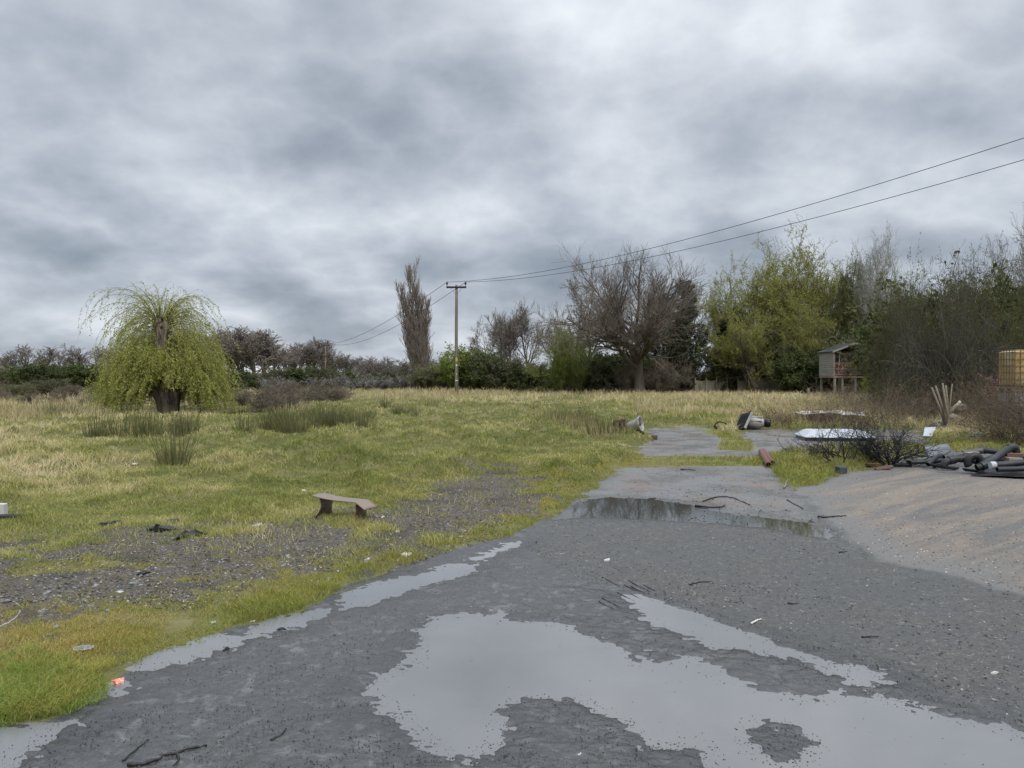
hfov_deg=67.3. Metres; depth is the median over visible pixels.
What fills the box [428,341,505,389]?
hedge shrub
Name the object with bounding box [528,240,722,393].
bare oak
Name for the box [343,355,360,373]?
bare tree
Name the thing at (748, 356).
crack willow
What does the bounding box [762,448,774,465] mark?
rusty pipe
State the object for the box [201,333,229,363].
bare tree
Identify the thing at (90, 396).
bramble bush
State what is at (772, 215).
overhead wire
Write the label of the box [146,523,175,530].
mud clod
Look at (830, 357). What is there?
raised cabin
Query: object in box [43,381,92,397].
bramble bush
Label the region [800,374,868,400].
dry brambles
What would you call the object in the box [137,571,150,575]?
mud clod
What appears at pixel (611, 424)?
rush clump
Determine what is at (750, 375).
shrub
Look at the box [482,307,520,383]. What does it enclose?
bare tree
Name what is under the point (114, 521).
mud clod
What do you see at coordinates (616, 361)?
hedge shrub
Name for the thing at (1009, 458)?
brick
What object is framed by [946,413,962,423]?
rubble lump
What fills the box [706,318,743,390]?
conifer
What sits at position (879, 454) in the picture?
burnt branch heap
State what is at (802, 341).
crack willow
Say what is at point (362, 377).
hedge shrub
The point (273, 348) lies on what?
bare tree
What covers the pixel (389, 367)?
bare tree
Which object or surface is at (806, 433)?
vehicle roof shell
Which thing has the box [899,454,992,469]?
concrete slab
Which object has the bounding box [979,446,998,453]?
drain pipe
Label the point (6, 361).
bare tree
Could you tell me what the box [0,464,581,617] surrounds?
gravel
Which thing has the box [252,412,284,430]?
rush clump
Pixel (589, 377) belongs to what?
hedge shrub
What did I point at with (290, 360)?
bare tree
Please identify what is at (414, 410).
rush clump
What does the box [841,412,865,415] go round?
white sheeting
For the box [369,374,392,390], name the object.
blackthorn bush
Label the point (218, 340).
bare tree
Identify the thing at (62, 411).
rush clump
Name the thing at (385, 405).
rush clump
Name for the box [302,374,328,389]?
blackthorn bush
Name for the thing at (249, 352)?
bare tree
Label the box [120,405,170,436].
rush clump
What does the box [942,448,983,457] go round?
drain pipe
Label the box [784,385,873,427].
dry brambles
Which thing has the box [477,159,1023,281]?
overhead wire
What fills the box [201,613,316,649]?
puddle
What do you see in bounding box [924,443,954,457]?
grey board
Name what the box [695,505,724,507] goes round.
stick
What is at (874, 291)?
shrub
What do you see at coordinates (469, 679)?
puddle
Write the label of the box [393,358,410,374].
bare tree
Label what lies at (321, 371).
hedge shrub
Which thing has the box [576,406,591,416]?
rush clump
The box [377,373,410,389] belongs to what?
blackthorn bush
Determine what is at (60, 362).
bare tree
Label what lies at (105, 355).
bare tree
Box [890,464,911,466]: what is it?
charred board
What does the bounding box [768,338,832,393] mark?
shrub
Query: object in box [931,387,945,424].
wooden stake
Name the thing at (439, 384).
hedge shrub
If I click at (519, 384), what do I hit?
hedge shrub
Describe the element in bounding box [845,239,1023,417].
thorn thicket
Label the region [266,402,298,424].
rush clump
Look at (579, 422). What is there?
rush clump
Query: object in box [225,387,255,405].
bramble bush
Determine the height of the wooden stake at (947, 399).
1.217 m
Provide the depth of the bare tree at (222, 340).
108.58 m
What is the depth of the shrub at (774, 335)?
63.01 m
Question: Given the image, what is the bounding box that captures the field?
[0,377,1023,723]
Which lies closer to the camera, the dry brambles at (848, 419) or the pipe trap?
the pipe trap
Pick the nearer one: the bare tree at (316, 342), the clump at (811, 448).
the clump at (811, 448)
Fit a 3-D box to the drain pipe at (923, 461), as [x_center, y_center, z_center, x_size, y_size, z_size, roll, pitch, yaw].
[7.270,1.346,13.352,0.706,0.114,0.148,0,1,17]
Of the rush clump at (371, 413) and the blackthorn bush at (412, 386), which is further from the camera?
the blackthorn bush at (412, 386)
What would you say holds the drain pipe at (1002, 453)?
on the rubber mat
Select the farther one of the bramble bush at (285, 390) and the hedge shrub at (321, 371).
the hedge shrub at (321, 371)
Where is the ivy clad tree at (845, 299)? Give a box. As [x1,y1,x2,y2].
[824,247,880,343]
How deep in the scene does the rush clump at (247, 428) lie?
20.83 m
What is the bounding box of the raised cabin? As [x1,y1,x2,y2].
[817,342,866,393]
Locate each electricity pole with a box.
[320,344,329,370]
[446,281,466,392]
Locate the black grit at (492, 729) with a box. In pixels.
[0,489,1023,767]
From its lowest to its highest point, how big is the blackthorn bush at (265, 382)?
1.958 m
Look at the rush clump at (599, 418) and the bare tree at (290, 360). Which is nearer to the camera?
the rush clump at (599, 418)
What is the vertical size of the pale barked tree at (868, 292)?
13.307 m
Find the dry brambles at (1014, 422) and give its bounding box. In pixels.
[951,354,1023,444]
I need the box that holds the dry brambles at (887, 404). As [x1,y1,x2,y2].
[823,366,957,428]
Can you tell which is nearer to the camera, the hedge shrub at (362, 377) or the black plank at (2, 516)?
the black plank at (2, 516)
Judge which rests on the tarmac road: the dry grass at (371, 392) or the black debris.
the black debris
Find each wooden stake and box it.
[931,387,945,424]
[935,386,946,423]
[942,383,950,424]
[945,385,948,423]
[949,385,952,414]
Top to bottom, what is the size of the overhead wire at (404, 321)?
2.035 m
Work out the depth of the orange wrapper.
3.99 m
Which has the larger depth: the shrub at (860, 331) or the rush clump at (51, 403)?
the shrub at (860, 331)
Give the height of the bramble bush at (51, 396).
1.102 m
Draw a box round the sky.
[0,0,1023,376]
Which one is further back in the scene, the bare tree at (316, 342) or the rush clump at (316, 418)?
the bare tree at (316, 342)
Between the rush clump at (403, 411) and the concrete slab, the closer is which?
the concrete slab
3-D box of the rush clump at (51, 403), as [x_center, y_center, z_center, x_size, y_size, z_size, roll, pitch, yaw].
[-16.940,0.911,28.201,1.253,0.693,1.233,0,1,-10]
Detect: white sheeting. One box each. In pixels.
[792,410,842,414]
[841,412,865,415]
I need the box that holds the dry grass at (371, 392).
[0,385,1018,430]
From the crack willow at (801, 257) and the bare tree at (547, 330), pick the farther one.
the bare tree at (547, 330)
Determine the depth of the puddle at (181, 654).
4.37 m
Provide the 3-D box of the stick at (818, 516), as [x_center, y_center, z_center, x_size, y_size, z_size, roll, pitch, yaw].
[3.609,1.488,8.662,0.354,0.030,0.035,0,1,-10]
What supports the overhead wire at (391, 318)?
attached to the electricity pole at (456, 287)
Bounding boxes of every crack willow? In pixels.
[689,250,767,391]
[693,225,866,391]
[693,297,786,392]
[742,214,885,354]
[769,286,840,388]
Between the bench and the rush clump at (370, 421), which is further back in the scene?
the rush clump at (370, 421)
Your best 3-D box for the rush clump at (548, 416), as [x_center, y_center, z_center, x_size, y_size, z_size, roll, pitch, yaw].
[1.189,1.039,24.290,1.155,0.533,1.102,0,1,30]
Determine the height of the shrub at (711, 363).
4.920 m
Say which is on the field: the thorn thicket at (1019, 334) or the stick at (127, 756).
the thorn thicket at (1019, 334)
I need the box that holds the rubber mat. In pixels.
[971,469,1023,476]
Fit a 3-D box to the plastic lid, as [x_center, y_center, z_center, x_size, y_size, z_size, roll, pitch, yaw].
[-2.443,1.505,4.388,0.109,0.010,0.082,0,1,-17]
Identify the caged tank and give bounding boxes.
[995,349,1023,391]
[996,392,1023,423]
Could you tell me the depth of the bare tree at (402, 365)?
134.32 m
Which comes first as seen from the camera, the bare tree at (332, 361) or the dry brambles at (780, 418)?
the dry brambles at (780, 418)
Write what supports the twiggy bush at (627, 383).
on the field
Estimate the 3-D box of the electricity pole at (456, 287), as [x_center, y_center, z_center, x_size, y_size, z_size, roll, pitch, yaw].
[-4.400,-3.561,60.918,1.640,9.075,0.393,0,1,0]
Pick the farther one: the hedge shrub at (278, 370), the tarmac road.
the hedge shrub at (278, 370)
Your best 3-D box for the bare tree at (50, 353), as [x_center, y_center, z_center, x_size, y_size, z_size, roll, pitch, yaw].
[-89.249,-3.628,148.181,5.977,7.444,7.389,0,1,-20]
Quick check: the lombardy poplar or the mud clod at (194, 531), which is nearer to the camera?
the mud clod at (194, 531)
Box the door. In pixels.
[843,353,851,373]
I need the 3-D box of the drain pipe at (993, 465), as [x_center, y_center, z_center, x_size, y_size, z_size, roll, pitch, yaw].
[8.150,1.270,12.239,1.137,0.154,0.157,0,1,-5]
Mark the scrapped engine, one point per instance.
(640, 427)
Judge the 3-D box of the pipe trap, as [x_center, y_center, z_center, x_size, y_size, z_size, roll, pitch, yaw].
[7.519,1.232,12.513,0.335,0.255,0.120,0,1,0]
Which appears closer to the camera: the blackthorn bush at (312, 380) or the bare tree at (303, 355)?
the blackthorn bush at (312, 380)
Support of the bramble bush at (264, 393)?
on the field
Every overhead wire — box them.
[332,283,463,344]
[332,284,443,343]
[456,138,1023,281]
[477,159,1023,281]
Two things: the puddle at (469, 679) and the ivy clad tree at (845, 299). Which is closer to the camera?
the puddle at (469, 679)
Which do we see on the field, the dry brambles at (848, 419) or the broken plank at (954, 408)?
the broken plank at (954, 408)
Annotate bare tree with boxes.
[0,343,42,366]
[0,348,20,369]
[29,347,63,366]
[48,349,68,367]
[55,343,94,368]
[83,347,109,365]
[97,348,114,367]
[183,326,231,368]
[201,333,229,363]
[208,326,260,371]
[210,330,276,374]
[219,325,256,371]
[244,329,298,369]
[246,328,298,371]
[247,330,298,368]
[264,341,290,370]
[276,342,301,368]
[278,345,297,368]
[285,339,324,368]
[287,336,334,367]
[312,351,337,368]
[313,339,343,366]
[324,351,342,371]
[324,351,357,371]
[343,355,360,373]
[347,355,374,375]
[353,355,381,376]
[369,357,398,374]
[379,361,396,372]
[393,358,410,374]
[393,361,406,372]
[467,315,501,354]
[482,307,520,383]
[493,302,531,360]
[500,299,547,363]
[531,272,612,356]
[531,301,568,364]
[567,253,636,351]
[675,282,713,363]
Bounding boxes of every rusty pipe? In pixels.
[758,449,771,467]
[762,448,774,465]
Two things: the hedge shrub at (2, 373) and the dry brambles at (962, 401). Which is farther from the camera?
the hedge shrub at (2, 373)
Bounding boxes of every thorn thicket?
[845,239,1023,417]
[849,233,969,413]
[859,267,929,401]
[901,246,978,300]
[926,230,1023,410]
[966,243,1023,403]
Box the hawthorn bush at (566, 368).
[522,319,602,392]
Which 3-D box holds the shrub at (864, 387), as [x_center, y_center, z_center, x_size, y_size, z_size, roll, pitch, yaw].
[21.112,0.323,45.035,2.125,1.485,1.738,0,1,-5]
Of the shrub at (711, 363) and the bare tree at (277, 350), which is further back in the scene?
the bare tree at (277, 350)
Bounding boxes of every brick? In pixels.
[1003,457,1022,460]
[1004,453,1022,457]
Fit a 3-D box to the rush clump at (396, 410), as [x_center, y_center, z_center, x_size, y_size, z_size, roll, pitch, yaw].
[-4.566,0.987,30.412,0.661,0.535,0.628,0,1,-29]
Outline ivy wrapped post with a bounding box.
[975,373,997,420]
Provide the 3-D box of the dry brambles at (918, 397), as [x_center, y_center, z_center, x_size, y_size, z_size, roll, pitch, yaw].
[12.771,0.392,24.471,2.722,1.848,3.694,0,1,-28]
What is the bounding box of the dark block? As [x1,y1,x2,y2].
[835,466,846,473]
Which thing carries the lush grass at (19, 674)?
on the field
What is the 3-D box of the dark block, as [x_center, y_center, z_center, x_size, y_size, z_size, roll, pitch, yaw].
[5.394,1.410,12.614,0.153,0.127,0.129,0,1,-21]
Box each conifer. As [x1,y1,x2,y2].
[646,292,689,390]
[652,279,716,392]
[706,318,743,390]
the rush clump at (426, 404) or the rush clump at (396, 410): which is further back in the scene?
the rush clump at (426, 404)
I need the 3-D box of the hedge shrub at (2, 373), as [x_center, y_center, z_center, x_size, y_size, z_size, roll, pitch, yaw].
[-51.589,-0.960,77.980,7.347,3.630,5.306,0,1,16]
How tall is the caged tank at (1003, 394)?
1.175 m
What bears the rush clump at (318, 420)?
on the field
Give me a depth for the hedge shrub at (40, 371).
72.87 m
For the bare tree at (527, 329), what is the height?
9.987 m
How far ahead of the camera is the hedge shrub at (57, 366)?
77.41 m
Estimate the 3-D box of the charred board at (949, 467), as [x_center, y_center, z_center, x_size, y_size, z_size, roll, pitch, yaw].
[7.489,1.422,13.038,0.566,0.096,0.099,0,1,-8]
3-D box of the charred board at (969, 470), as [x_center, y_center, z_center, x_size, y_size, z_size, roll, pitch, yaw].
[7.734,1.435,12.553,0.706,0.117,0.090,0,1,6]
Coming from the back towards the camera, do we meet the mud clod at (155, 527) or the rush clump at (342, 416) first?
the rush clump at (342, 416)
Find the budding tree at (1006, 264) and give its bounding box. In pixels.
[943,205,1023,303]
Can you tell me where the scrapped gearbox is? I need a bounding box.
[746,416,770,429]
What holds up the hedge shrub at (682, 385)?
on the field
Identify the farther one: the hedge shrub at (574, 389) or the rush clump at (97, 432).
the hedge shrub at (574, 389)
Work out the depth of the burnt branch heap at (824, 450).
13.36 m
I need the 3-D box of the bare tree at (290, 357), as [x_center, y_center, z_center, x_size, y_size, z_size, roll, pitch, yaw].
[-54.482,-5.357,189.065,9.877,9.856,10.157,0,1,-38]
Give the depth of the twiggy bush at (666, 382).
58.46 m
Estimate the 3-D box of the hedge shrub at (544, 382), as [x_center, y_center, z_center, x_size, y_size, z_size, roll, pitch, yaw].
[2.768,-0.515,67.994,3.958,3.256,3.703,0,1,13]
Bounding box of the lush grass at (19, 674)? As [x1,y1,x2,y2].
[0,575,379,726]
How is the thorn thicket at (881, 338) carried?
on the field
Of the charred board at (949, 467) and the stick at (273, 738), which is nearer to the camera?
the stick at (273, 738)
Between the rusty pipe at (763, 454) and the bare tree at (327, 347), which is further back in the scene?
the bare tree at (327, 347)
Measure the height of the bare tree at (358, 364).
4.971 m
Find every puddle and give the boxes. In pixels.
[0,696,103,767]
[83,687,141,696]
[104,636,236,686]
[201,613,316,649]
[304,557,488,619]
[361,606,1023,767]
[478,541,522,556]
[551,497,835,539]
[612,589,897,683]
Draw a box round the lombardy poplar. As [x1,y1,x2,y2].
[394,255,433,373]
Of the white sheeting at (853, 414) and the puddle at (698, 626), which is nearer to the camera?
the puddle at (698, 626)
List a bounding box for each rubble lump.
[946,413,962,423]
[950,404,966,412]
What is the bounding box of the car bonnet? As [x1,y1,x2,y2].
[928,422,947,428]
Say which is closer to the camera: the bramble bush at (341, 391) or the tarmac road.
the tarmac road
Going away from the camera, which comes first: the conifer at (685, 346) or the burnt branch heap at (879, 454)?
the burnt branch heap at (879, 454)
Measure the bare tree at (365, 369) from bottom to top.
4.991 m
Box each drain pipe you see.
[909,459,942,464]
[926,454,940,466]
[940,455,976,467]
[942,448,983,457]
[974,443,1020,470]
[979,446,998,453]
[988,459,1023,468]
[996,466,1023,471]
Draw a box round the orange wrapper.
[111,677,123,685]
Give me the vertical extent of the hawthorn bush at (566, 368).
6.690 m
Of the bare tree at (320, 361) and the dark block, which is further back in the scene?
the bare tree at (320, 361)
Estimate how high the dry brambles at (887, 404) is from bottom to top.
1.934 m
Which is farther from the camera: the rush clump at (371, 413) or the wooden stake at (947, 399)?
the rush clump at (371, 413)
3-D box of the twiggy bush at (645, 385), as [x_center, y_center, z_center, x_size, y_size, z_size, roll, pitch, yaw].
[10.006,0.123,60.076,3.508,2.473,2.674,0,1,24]
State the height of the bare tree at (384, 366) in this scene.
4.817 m
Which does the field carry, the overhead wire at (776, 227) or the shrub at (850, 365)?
the shrub at (850, 365)
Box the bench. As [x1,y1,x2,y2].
[311,493,377,519]
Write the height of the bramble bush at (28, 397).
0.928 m
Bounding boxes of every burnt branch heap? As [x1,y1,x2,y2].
[790,411,926,462]
[823,407,955,467]
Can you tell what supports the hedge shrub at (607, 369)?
on the field
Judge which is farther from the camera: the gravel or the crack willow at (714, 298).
the crack willow at (714, 298)
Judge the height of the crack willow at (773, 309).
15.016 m
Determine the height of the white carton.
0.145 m
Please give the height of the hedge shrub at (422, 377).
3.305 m
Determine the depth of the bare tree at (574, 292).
73.32 m
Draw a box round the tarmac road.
[4,423,1023,767]
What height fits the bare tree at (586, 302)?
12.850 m
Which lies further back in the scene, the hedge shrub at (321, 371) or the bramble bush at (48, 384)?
the hedge shrub at (321, 371)
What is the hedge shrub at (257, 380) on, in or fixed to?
on the field
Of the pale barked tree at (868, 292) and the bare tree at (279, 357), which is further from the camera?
the bare tree at (279, 357)
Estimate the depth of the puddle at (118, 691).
3.89 m
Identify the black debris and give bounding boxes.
[567,435,927,528]
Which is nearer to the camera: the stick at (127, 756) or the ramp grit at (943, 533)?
the stick at (127, 756)
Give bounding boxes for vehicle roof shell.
[795,429,874,440]
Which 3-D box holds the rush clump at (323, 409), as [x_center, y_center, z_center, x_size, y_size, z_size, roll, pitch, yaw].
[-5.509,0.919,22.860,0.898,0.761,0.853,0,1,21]
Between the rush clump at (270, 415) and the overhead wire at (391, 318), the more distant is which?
the overhead wire at (391, 318)
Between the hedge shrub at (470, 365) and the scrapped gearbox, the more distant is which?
the hedge shrub at (470, 365)
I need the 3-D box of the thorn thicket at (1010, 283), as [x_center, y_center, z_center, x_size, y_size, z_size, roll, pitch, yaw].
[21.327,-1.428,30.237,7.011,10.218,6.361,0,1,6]
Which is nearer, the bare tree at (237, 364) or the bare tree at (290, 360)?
the bare tree at (237, 364)
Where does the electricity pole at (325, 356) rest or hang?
on the field
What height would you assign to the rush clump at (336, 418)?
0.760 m
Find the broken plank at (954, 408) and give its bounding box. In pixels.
[940,401,961,422]
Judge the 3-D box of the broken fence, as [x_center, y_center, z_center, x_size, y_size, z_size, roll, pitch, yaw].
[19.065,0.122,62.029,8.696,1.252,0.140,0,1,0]
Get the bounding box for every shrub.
[0,357,22,387]
[2,356,63,387]
[15,362,87,387]
[46,357,110,390]
[219,367,259,389]
[235,365,276,389]
[259,366,302,384]
[273,361,328,389]
[312,365,342,388]
[329,365,361,387]
[352,370,379,387]
[367,370,395,387]
[379,368,411,388]
[398,357,443,389]
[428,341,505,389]
[430,363,453,390]
[458,343,508,390]
[466,352,538,390]
[499,359,539,390]
[503,359,549,391]
[521,361,559,392]
[545,365,577,391]
[571,354,606,391]
[577,343,631,392]
[594,352,647,391]
[601,348,662,390]
[645,359,680,390]
[673,368,698,391]
[697,345,744,376]
[723,316,792,390]
[728,361,769,388]
[766,293,841,356]
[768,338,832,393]
[776,311,855,393]
[811,316,871,381]
[823,327,868,392]
[835,250,1023,373]
[840,267,987,402]
[858,378,871,394]
[866,322,980,404]
[905,257,1023,403]
[936,272,1018,301]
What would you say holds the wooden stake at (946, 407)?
on the field
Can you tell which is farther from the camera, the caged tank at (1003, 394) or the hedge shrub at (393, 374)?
the hedge shrub at (393, 374)
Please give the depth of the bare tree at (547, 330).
84.80 m
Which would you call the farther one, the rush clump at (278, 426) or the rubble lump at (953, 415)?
the rubble lump at (953, 415)
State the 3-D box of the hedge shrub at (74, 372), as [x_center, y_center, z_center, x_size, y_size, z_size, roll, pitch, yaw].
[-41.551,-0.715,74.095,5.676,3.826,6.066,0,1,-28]
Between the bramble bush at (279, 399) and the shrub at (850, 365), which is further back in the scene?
the shrub at (850, 365)
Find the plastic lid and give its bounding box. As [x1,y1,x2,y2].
[73,645,93,650]
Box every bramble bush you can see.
[0,378,13,394]
[0,381,47,396]
[0,391,17,400]
[11,391,48,403]
[19,377,75,395]
[39,390,88,401]
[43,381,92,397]
[74,394,100,404]
[83,383,108,394]
[220,378,251,394]
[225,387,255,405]
[239,385,293,409]
[243,379,319,405]
[245,390,315,410]
[254,380,323,402]
[285,379,337,401]
[308,382,359,401]
[328,383,355,400]
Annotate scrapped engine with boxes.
[612,416,644,434]
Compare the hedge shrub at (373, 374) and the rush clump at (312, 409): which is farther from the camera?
the hedge shrub at (373, 374)
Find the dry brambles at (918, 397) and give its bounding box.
[856,371,960,420]
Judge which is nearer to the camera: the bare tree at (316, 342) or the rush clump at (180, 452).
the rush clump at (180, 452)
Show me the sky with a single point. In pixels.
(285, 163)
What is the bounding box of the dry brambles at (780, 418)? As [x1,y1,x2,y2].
[730,395,836,428]
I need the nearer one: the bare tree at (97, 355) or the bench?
the bench
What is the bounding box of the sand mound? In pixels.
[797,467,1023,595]
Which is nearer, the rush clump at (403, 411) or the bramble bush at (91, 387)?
the rush clump at (403, 411)
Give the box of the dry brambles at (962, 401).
[913,380,997,417]
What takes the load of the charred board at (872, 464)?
on the field
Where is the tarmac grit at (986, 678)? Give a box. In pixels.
[528,520,1023,720]
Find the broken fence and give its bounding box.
[695,378,780,392]
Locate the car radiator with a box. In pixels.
[735,410,752,429]
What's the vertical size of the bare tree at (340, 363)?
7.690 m
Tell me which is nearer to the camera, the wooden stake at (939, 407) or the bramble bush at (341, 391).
the wooden stake at (939, 407)
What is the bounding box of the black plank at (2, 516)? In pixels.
[0,514,31,519]
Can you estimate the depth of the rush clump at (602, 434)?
18.49 m
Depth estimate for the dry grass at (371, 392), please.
38.97 m
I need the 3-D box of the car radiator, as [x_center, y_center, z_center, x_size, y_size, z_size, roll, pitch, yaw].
[6.878,1.092,22.891,0.085,0.635,0.565,35,-20,-10]
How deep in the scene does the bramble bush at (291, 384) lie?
40.67 m
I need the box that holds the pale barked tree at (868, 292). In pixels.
[844,221,927,392]
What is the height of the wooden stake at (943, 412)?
1.212 m
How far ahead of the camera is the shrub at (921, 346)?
30.66 m
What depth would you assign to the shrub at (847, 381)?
57.04 m
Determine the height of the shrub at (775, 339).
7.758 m
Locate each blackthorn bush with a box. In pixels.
[255,374,291,388]
[276,377,296,387]
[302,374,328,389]
[325,372,351,387]
[344,377,366,390]
[355,375,377,390]
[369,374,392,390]
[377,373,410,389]
[403,379,418,389]
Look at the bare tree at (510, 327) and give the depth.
79.67 m
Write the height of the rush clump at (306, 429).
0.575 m
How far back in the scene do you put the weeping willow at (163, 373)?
34.09 m
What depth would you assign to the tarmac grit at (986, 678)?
5.35 m
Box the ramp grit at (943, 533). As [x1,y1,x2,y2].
[807,468,1023,593]
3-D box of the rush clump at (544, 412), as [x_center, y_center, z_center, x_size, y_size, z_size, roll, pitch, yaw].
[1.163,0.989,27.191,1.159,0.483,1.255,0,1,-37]
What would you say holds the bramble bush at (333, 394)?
on the field
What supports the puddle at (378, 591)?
on the tarmac road
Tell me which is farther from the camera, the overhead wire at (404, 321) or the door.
the overhead wire at (404, 321)
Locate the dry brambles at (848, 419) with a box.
[786,384,903,431]
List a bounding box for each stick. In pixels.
[122,739,148,760]
[127,744,206,766]
[270,728,286,740]
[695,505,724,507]
[702,496,749,504]
[817,515,845,517]
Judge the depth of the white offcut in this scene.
20.66 m
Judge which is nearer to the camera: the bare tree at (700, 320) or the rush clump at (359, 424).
the rush clump at (359, 424)
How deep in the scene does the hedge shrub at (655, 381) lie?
65.27 m
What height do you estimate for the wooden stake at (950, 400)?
1.264 m
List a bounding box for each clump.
[29,401,61,414]
[42,401,85,416]
[77,411,113,436]
[97,411,150,436]
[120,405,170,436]
[142,411,192,437]
[143,425,202,465]
[164,409,207,435]
[226,412,265,431]
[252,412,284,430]
[258,405,290,429]
[258,410,288,419]
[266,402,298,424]
[267,413,296,432]
[276,413,308,433]
[288,402,311,419]
[290,413,323,432]
[299,402,326,417]
[299,413,330,427]
[305,408,338,426]
[309,403,341,418]
[322,405,355,427]
[327,410,360,426]
[337,405,372,428]
[345,411,381,428]
[363,408,375,418]
[378,397,393,407]
[388,404,402,414]
[398,403,414,413]
[405,406,426,416]
[422,400,440,405]
[524,401,542,409]
[525,406,563,417]
[529,409,566,423]
[537,408,566,416]
[542,405,572,419]
[543,413,584,425]
[556,412,590,419]
[558,413,599,427]
[559,414,597,429]
[566,415,611,428]
[569,410,604,422]
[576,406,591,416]
[576,416,616,434]
[577,414,617,425]
[580,420,633,439]
[585,415,627,433]
[593,415,639,434]
[775,432,836,456]
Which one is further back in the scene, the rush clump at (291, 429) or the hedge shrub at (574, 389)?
the hedge shrub at (574, 389)
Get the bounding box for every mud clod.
[99,520,122,523]
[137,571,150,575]
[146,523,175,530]
[174,529,207,539]
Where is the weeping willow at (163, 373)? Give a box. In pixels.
[77,281,244,413]
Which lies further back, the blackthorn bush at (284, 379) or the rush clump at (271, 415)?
the blackthorn bush at (284, 379)
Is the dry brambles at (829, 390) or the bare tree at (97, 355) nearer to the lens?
the dry brambles at (829, 390)
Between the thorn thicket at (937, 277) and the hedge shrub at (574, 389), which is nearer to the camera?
the thorn thicket at (937, 277)
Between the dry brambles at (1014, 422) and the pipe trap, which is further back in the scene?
the dry brambles at (1014, 422)
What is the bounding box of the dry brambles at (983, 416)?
[919,349,1023,442]
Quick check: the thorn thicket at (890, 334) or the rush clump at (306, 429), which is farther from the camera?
the thorn thicket at (890, 334)
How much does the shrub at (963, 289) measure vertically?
7.852 m
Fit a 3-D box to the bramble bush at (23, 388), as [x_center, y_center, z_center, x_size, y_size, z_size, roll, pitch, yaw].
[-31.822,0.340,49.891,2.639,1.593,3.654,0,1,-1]
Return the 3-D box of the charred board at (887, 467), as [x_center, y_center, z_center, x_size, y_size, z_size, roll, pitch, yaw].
[6.314,1.425,13.058,0.316,0.096,0.109,0,1,-8]
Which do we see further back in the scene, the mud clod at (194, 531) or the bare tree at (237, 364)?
the bare tree at (237, 364)
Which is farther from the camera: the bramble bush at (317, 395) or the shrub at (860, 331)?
the bramble bush at (317, 395)
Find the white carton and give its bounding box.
[0,503,7,513]
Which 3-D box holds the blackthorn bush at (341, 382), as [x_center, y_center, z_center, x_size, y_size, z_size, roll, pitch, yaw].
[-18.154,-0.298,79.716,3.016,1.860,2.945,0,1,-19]
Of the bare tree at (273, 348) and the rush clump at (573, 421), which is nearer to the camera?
the rush clump at (573, 421)
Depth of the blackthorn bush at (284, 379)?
79.80 m
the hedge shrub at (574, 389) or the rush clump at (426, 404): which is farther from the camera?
the hedge shrub at (574, 389)
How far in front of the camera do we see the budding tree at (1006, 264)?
33.95 m
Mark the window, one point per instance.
(837, 357)
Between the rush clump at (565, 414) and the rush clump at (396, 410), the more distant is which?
the rush clump at (396, 410)
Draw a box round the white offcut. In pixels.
[922,427,935,436]
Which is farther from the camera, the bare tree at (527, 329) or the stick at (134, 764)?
the bare tree at (527, 329)
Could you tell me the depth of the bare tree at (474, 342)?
83.47 m
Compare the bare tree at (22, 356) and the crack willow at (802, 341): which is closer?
the crack willow at (802, 341)
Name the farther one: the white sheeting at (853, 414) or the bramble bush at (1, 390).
the bramble bush at (1, 390)
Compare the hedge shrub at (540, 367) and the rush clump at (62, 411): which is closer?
the rush clump at (62, 411)
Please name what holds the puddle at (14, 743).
on the tarmac road
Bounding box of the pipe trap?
[964,452,984,467]
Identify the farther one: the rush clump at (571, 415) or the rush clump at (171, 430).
the rush clump at (571, 415)
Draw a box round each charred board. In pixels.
[865,463,880,465]
[874,465,893,469]
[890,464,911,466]
[937,465,958,469]
[962,468,980,471]
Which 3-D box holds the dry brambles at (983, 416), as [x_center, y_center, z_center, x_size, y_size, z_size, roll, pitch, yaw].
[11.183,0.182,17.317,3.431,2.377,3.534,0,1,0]
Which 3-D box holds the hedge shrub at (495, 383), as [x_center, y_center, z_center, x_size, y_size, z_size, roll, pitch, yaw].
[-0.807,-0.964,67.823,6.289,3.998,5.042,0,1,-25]
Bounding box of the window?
[835,355,839,364]
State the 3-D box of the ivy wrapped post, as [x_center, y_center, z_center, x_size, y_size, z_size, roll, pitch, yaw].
[14.443,0.491,23.282,0.740,1.715,0.731,0,1,-34]
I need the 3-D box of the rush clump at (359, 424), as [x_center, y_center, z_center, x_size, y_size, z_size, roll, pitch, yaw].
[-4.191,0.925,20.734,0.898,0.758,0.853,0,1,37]
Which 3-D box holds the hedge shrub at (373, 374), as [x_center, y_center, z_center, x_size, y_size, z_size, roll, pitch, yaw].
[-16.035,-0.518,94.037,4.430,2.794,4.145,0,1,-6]
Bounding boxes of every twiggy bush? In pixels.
[593,359,657,392]
[620,374,655,392]
[623,352,699,392]
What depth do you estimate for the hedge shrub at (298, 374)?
85.20 m
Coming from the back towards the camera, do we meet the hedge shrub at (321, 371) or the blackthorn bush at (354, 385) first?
the hedge shrub at (321, 371)
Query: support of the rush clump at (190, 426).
on the field
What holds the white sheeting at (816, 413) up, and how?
on the dry brambles at (813, 412)
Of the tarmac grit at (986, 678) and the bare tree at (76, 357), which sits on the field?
the bare tree at (76, 357)

